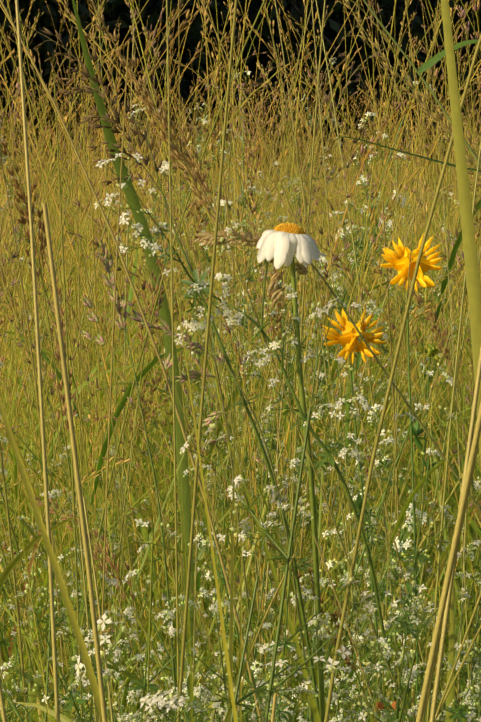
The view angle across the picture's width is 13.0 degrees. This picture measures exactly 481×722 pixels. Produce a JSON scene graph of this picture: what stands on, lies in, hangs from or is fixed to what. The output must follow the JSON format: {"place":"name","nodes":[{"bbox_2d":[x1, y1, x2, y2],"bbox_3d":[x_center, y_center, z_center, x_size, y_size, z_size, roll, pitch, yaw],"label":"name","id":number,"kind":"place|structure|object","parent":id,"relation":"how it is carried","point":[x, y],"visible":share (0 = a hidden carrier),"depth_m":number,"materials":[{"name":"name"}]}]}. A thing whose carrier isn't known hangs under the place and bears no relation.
{"place":"outdoors","nodes":[
{"label":"outdoors","id":0,"kind":"place"},
{"bbox_2d":[0,0,480,721],"bbox_3d":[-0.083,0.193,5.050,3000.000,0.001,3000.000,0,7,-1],"label":"meadow ground","id":1,"kind":"structure","parent":0,"point":[234,355],"depth_m":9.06,"materials":[{"name":"plant"}]},
{"bbox_2d":[0,361,39,721],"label":"bedstraw plant","id":2,"kind":"object","parent":1,"relation":"on","point":[4,640],"visible":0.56,"depth_m":1.59,"materials":[{"name":"white plant"}]},
{"bbox_2d":[0,0,76,171],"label":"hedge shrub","id":3,"kind":"object","parent":1,"relation":"on","point":[49,48],"visible":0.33,"depth_m":23.30,"materials":[{"name":"green plant"}]},
{"bbox_2d":[0,568,86,721],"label":"bedstraw plant","id":4,"kind":"object","parent":1,"relation":"on","point":[71,699],"visible":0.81,"depth_m":1.03,"materials":[{"name":"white plant"}]},
{"bbox_2d":[0,547,115,721],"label":"bedstraw plant","id":5,"kind":"object","parent":1,"relation":"on","point":[83,634],"visible":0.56,"depth_m":1.14,"materials":[{"name":"white plant"}]},
{"bbox_2d":[0,488,118,721],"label":"bedstraw plant","id":6,"kind":"object","parent":1,"relation":"on","point":[61,618],"visible":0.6,"depth_m":1.14,"materials":[{"name":"white plant"}]},
{"bbox_2d":[11,603,132,721],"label":"bedstraw plant","id":7,"kind":"object","parent":1,"relation":"on","point":[85,718],"visible":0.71,"depth_m":1.13,"materials":[{"name":"white plant"}]},
{"bbox_2d":[0,120,150,683],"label":"bedstraw plant","id":8,"kind":"object","parent":1,"relation":"on","point":[28,241],"visible":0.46,"depth_m":2.73,"materials":[{"name":"plant"}]},
{"bbox_2d":[35,414,140,710],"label":"bedstraw plant","id":9,"kind":"object","parent":1,"relation":"on","point":[111,538],"visible":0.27,"depth_m":1.80,"materials":[{"name":"white plant"}]},
{"bbox_2d":[0,364,183,719],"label":"bedstraw plant","id":10,"kind":"object","parent":1,"relation":"on","point":[45,560],"visible":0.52,"depth_m":2.13,"materials":[{"name":"white plant"}]},
{"bbox_2d":[0,0,187,165],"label":"hedge shrub","id":11,"kind":"object","parent":1,"relation":"on","point":[124,9],"visible":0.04,"depth_m":24.99,"materials":[{"name":"green plant"}]},
{"bbox_2d":[0,606,212,721],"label":"bedstraw plant","id":12,"kind":"object","parent":1,"relation":"on","point":[12,706],"visible":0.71,"depth_m":1.04,"materials":[{"name":"white plant"}]},
{"bbox_2d":[3,1,226,139],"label":"hedge shrub","id":13,"kind":"object","parent":1,"relation":"on","point":[24,55],"depth_m":26.55,"materials":[{"name":"green plant"}]},
{"bbox_2d":[0,0,247,172],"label":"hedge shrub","id":14,"kind":"object","parent":1,"relation":"on","point":[84,14],"visible":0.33,"depth_m":23.80,"materials":[{"name":"green plant"}]},
{"bbox_2d":[77,594,200,721],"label":"bedstraw plant","id":15,"kind":"object","parent":1,"relation":"on","point":[137,657],"visible":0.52,"depth_m":1.14,"materials":[{"name":"white plant"}]},
{"bbox_2d":[72,613,214,721],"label":"bedstraw plant","id":16,"kind":"object","parent":1,"relation":"on","point":[111,646],"visible":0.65,"depth_m":0.66,"materials":[{"name":"white plant"}]},
{"bbox_2d":[105,532,237,718],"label":"bedstraw plant","id":17,"kind":"object","parent":1,"relation":"on","point":[170,628],"visible":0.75,"depth_m":1.01,"materials":[{"name":"white plant"}]},
{"bbox_2d":[107,575,238,721],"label":"bedstraw plant","id":18,"kind":"object","parent":1,"relation":"on","point":[122,690],"visible":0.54,"depth_m":1.56,"materials":[{"name":"white plant"}]},
{"bbox_2d":[54,445,311,721],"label":"bedstraw plant","id":19,"kind":"object","parent":1,"relation":"on","point":[130,613],"visible":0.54,"depth_m":1.38,"materials":[{"name":"white plant"}]},
{"bbox_2d":[98,467,285,721],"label":"bedstraw plant","id":20,"kind":"object","parent":1,"relation":"on","point":[163,597],"visible":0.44,"depth_m":1.58,"materials":[{"name":"white plant"}]},
{"bbox_2d":[81,464,306,721],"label":"bedstraw plant","id":21,"kind":"object","parent":1,"relation":"on","point":[197,694],"visible":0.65,"depth_m":1.23,"materials":[{"name":"white plant"}]},
{"bbox_2d":[0,356,399,721],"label":"bedstraw plant","id":22,"kind":"object","parent":1,"relation":"on","point":[273,606],"visible":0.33,"depth_m":1.71,"materials":[{"name":"white plant"}]},
{"bbox_2d":[119,84,282,536],"bbox_3d":[-0.066,-0.023,3.430,0.289,0.850,0.115,2,7,16],"label":"bedstraw plant","id":23,"kind":"object","parent":1,"relation":"on","point":[199,137],"visible":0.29,"depth_m":3.40,"materials":[{"name":"white plant"}]},
{"bbox_2d":[126,519,285,721],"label":"bedstraw plant","id":24,"kind":"object","parent":1,"relation":"on","point":[212,612],"visible":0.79,"depth_m":0.87,"materials":[{"name":"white plant"}]},
{"bbox_2d":[144,0,299,163],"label":"hedge shrub","id":25,"kind":"object","parent":1,"relation":"on","point":[227,26],"depth_m":27.47,"materials":[{"name":"green plant"}]},
{"bbox_2d":[172,71,283,712],"bbox_3d":[-0.017,0.104,2.371,0.116,0.856,0.291,1,7,8],"label":"bedstraw plant","id":26,"kind":"object","parent":1,"relation":"on","point":[206,247],"visible":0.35,"depth_m":2.33,"materials":[{"name":"white plant"}]},
{"bbox_2d":[189,103,275,549],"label":"bedstraw plant","id":27,"kind":"object","parent":1,"relation":"on","point":[272,198],"visible":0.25,"depth_m":3.45,"materials":[{"name":"white plant"}]},
{"bbox_2d":[163,266,303,703],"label":"bedstraw plant","id":28,"kind":"object","parent":1,"relation":"on","point":[203,439],"visible":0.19,"depth_m":2.55,"materials":[{"name":"white plant"}]},
{"bbox_2d":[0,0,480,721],"bbox_3d":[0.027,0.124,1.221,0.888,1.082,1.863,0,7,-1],"label":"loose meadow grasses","id":29,"kind":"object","parent":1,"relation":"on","point":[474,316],"visible":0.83,"depth_m":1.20,"materials":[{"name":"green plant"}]},
{"bbox_2d":[56,510,424,721],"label":"bedstraw plant","id":30,"kind":"object","parent":1,"relation":"on","point":[412,641],"visible":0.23,"depth_m":1.69,"materials":[{"name":"white plant"}]},
{"bbox_2d":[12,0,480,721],"bbox_3d":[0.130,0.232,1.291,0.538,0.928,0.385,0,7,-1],"label":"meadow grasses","id":31,"kind":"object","parent":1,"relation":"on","point":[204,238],"visible":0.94,"depth_m":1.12,"materials":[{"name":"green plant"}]},
{"bbox_2d":[94,102,398,718],"bbox_3d":[0.025,0.280,1.175,0.136,0.844,0.305,2,7,19],"label":"white wildflower","id":32,"kind":"object","parent":1,"relation":"on","point":[198,285],"visible":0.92,"depth_m":1.09,"materials":[{"name":"white plant"}]},
{"bbox_2d":[67,575,434,721],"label":"bedstraw plant","id":33,"kind":"object","parent":1,"relation":"on","point":[337,696],"visible":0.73,"depth_m":0.90,"materials":[{"name":"white plant"}]},
{"bbox_2d":[97,0,412,171],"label":"hedge shrub","id":34,"kind":"object","parent":1,"relation":"on","point":[264,48],"visible":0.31,"depth_m":24.83,"materials":[{"name":"green plant"}]},
{"bbox_2d":[211,588,300,721],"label":"bedstraw plant","id":35,"kind":"object","parent":1,"relation":"on","point":[228,606],"visible":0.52,"depth_m":0.98,"materials":[{"name":"white plant"}]},
{"bbox_2d":[181,569,334,721],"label":"bedstraw plant","id":36,"kind":"object","parent":1,"relation":"on","point":[263,636],"visible":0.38,"depth_m":1.24,"materials":[{"name":"white plant"}]},
{"bbox_2d":[193,185,326,720],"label":"bedstraw plant","id":37,"kind":"object","parent":1,"relation":"on","point":[264,431],"visible":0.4,"depth_m":1.89,"materials":[{"name":"white plant"}]},
{"bbox_2d":[149,650,396,721],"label":"bedstraw plant","id":38,"kind":"object","parent":1,"relation":"on","point":[348,721],"visible":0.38,"depth_m":1.30,"materials":[{"name":"white plant"}]},
{"bbox_2d":[114,0,437,167],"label":"hedge shrub","id":39,"kind":"object","parent":1,"relation":"on","point":[293,12],"visible":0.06,"depth_m":25.21,"materials":[{"name":"green plant"}]},
{"bbox_2d":[269,694,303,721],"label":"bedstraw plant","id":40,"kind":"object","parent":1,"relation":"on","point":[288,702],"visible":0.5,"depth_m":1.17,"materials":[{"name":"green plant"}]},
{"bbox_2d":[257,222,325,721],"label":"oxeye daisy","id":41,"kind":"object","parent":1,"relation":"on","point":[281,243],"visible":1,"depth_m":1.09,"materials":[{"name":"white plant"}]},
{"bbox_2d":[107,660,480,721],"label":"bedstraw plant","id":42,"kind":"object","parent":1,"relation":"on","point":[460,711],"visible":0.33,"depth_m":1.11,"materials":[{"name":"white plant"}]},
{"bbox_2d":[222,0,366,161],"bbox_3d":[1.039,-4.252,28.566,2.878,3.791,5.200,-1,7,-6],"label":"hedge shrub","id":43,"kind":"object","parent":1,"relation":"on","point":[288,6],"depth_m":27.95,"materials":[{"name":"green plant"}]},
{"bbox_2d":[128,298,480,721],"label":"bedstraw plant","id":44,"kind":"object","parent":1,"relation":"on","point":[151,704],"visible":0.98,"depth_m":0.71,"materials":[{"name":"white plant"}]},
{"bbox_2d":[160,190,458,687],"bbox_3d":[0.014,0.174,2.313,0.211,0.732,0.456,-5,8,-34],"label":"bedstraw plant","id":45,"kind":"object","parent":1,"relation":"on","point":[382,346],"visible":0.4,"depth_m":2.22,"materials":[{"name":"white plant"}]},
{"bbox_2d":[228,135,395,674],"bbox_3d":[0.122,0.110,2.649,0.224,0.778,0.485,-1,7,-8],"label":"bedstraw plant","id":46,"kind":"object","parent":1,"relation":"on","point":[323,374],"visible":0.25,"depth_m":2.75,"materials":[{"name":"white plant"}]},
{"bbox_2d":[229,58,409,617],"bbox_3d":[0.097,0.012,3.014,0.300,0.884,0.120,-3,8,-22],"label":"bedstraw plant","id":47,"kind":"object","parent":1,"relation":"on","point":[310,123],"visible":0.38,"depth_m":2.98,"materials":[{"name":"green plant"}]},
{"bbox_2d":[252,503,401,721],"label":"bedstraw plant","id":48,"kind":"object","parent":1,"relation":"on","point":[279,709],"visible":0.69,"depth_m":1.00,"materials":[{"name":"white plant"}]},
{"bbox_2d":[242,75,434,707],"bbox_3d":[0.108,0.091,2.509,0.295,0.858,0.157,-7,10,-43],"label":"bedstraw plant","id":49,"kind":"object","parent":1,"relation":"on","point":[358,245],"visible":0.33,"depth_m":2.50,"materials":[{"name":"white plant"}]},
{"bbox_2d":[334,666,352,719],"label":"bedstraw plant","id":50,"kind":"object","parent":1,"relation":"on","point":[342,676],"visible":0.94,"depth_m":0.94,"materials":[{"name":"white plant"}]},
{"bbox_2d":[269,438,436,713],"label":"bedstraw plant","id":51,"kind":"object","parent":1,"relation":"on","point":[428,570],"visible":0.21,"depth_m":1.79,"materials":[{"name":"white plant"}]},
{"bbox_2d":[322,308,386,715],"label":"flower","id":52,"kind":"object","parent":1,"relation":"on","point":[347,340],"visible":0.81,"depth_m":1.29,"materials":[{"name":"yellow plant"}]},
{"bbox_2d":[237,0,480,171],"bbox_3d":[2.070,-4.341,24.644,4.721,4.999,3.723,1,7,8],"label":"grass","id":53,"kind":"structure","parent":1,"relation":"on","point":[389,9],"depth_m":24.09,"materials":[{"name":"green plant"}]},
{"bbox_2d":[313,403,415,721],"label":"bedstraw plant","id":54,"kind":"object","parent":1,"relation":"on","point":[381,535],"visible":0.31,"depth_m":2.17,"materials":[{"name":"white plant"}]},
{"bbox_2d":[328,637,409,721],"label":"bedstraw plant","id":55,"kind":"object","parent":1,"relation":"on","point":[356,693],"visible":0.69,"depth_m":1.07,"materials":[{"name":"white plant"}]},
{"bbox_2d":[290,363,452,721],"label":"bedstraw plant","id":56,"kind":"object","parent":1,"relation":"on","point":[401,544],"visible":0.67,"depth_m":1.47,"materials":[{"name":"white plant"}]},
{"bbox_2d":[278,412,470,721],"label":"bedstraw plant","id":57,"kind":"object","parent":1,"relation":"on","point":[375,524],"visible":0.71,"depth_m":1.20,"materials":[{"name":"white plant"}]},
{"bbox_2d":[350,656,400,721],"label":"bedstraw plant","id":58,"kind":"object","parent":1,"relation":"on","point":[375,675],"visible":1,"depth_m":0.90,"materials":[{"name":"white plant"}]},
{"bbox_2d":[331,603,420,721],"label":"bedstraw plant","id":59,"kind":"object","parent":1,"relation":"on","point":[361,637],"visible":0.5,"depth_m":1.30,"materials":[{"name":"white plant"}]},
{"bbox_2d":[376,701,399,717],"bbox_3d":[0.061,0.425,1.132,0.023,0.515,0.079,-4,8,-32],"label":"trefoil","id":60,"kind":"object","parent":1,"relation":"on","point":[380,705],"visible":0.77,"depth_m":1.07,"materials":[{"name":"orange plant"}]},
{"bbox_2d":[336,352,444,688],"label":"bedstraw plant","id":61,"kind":"object","parent":1,"relation":"on","point":[402,480],"visible":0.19,"depth_m":2.15,"materials":[{"name":"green plant"}]},
{"bbox_2d":[319,217,468,637],"bbox_3d":[0.224,0.090,3.035,0.208,0.721,0.450,1,7,6],"label":"bedstraw plant","id":62,"kind":"object","parent":1,"relation":"on","point":[441,276],"visible":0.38,"depth_m":2.91,"materials":[{"name":"green plant"}]},
{"bbox_2d":[338,508,480,717],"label":"bedstraw plant","id":63,"kind":"object","parent":1,"relation":"on","point":[468,553],"visible":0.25,"depth_m":1.81,"materials":[{"name":"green plant"}]},
{"bbox_2d":[341,403,480,721],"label":"bedstraw plant","id":64,"kind":"object","parent":1,"relation":"on","point":[407,626],"visible":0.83,"depth_m":1.02,"materials":[{"name":"white plant"}]},
{"bbox_2d":[380,233,443,716],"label":"flower","id":65,"kind":"object","parent":1,"relation":"on","point":[400,263],"visible":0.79,"depth_m":1.39,"materials":[{"name":"yellow plant"}]},
{"bbox_2d":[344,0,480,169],"bbox_3d":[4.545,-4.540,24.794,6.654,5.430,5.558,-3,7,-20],"label":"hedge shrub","id":66,"kind":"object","parent":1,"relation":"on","point":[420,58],"visible":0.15,"depth_m":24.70,"materials":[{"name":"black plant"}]},
{"bbox_2d":[405,336,440,706],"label":"wildflower","id":67,"kind":"object","parent":1,"relation":"on","point":[431,351],"visible":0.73,"depth_m":1.77,"materials":[{"name":"green plant"}]},
{"bbox_2d":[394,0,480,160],"bbox_3d":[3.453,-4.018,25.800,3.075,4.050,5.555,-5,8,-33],"label":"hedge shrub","id":68,"kind":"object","parent":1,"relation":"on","point":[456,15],"visible":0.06,"depth_m":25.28,"materials":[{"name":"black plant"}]},
{"bbox_2d":[405,540,480,721],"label":"bedstraw plant","id":69,"kind":"object","parent":1,"relation":"on","point":[476,542],"visible":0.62,"depth_m":1.42,"materials":[{"name":"green plant"}]},
{"bbox_2d":[455,585,480,721],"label":"bedstraw plant","id":70,"kind":"object","parent":1,"relation":"on","point":[473,663],"visible":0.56,"depth_m":1.23,"materials":[{"name":"green plant"}]},
{"bbox_2d":[458,646,480,719],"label":"bedstraw plant","id":71,"kind":"object","parent":1,"relation":"on","point":[473,671],"visible":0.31,"depth_m":1.43,"materials":[{"name":"green plant"}]}
]}

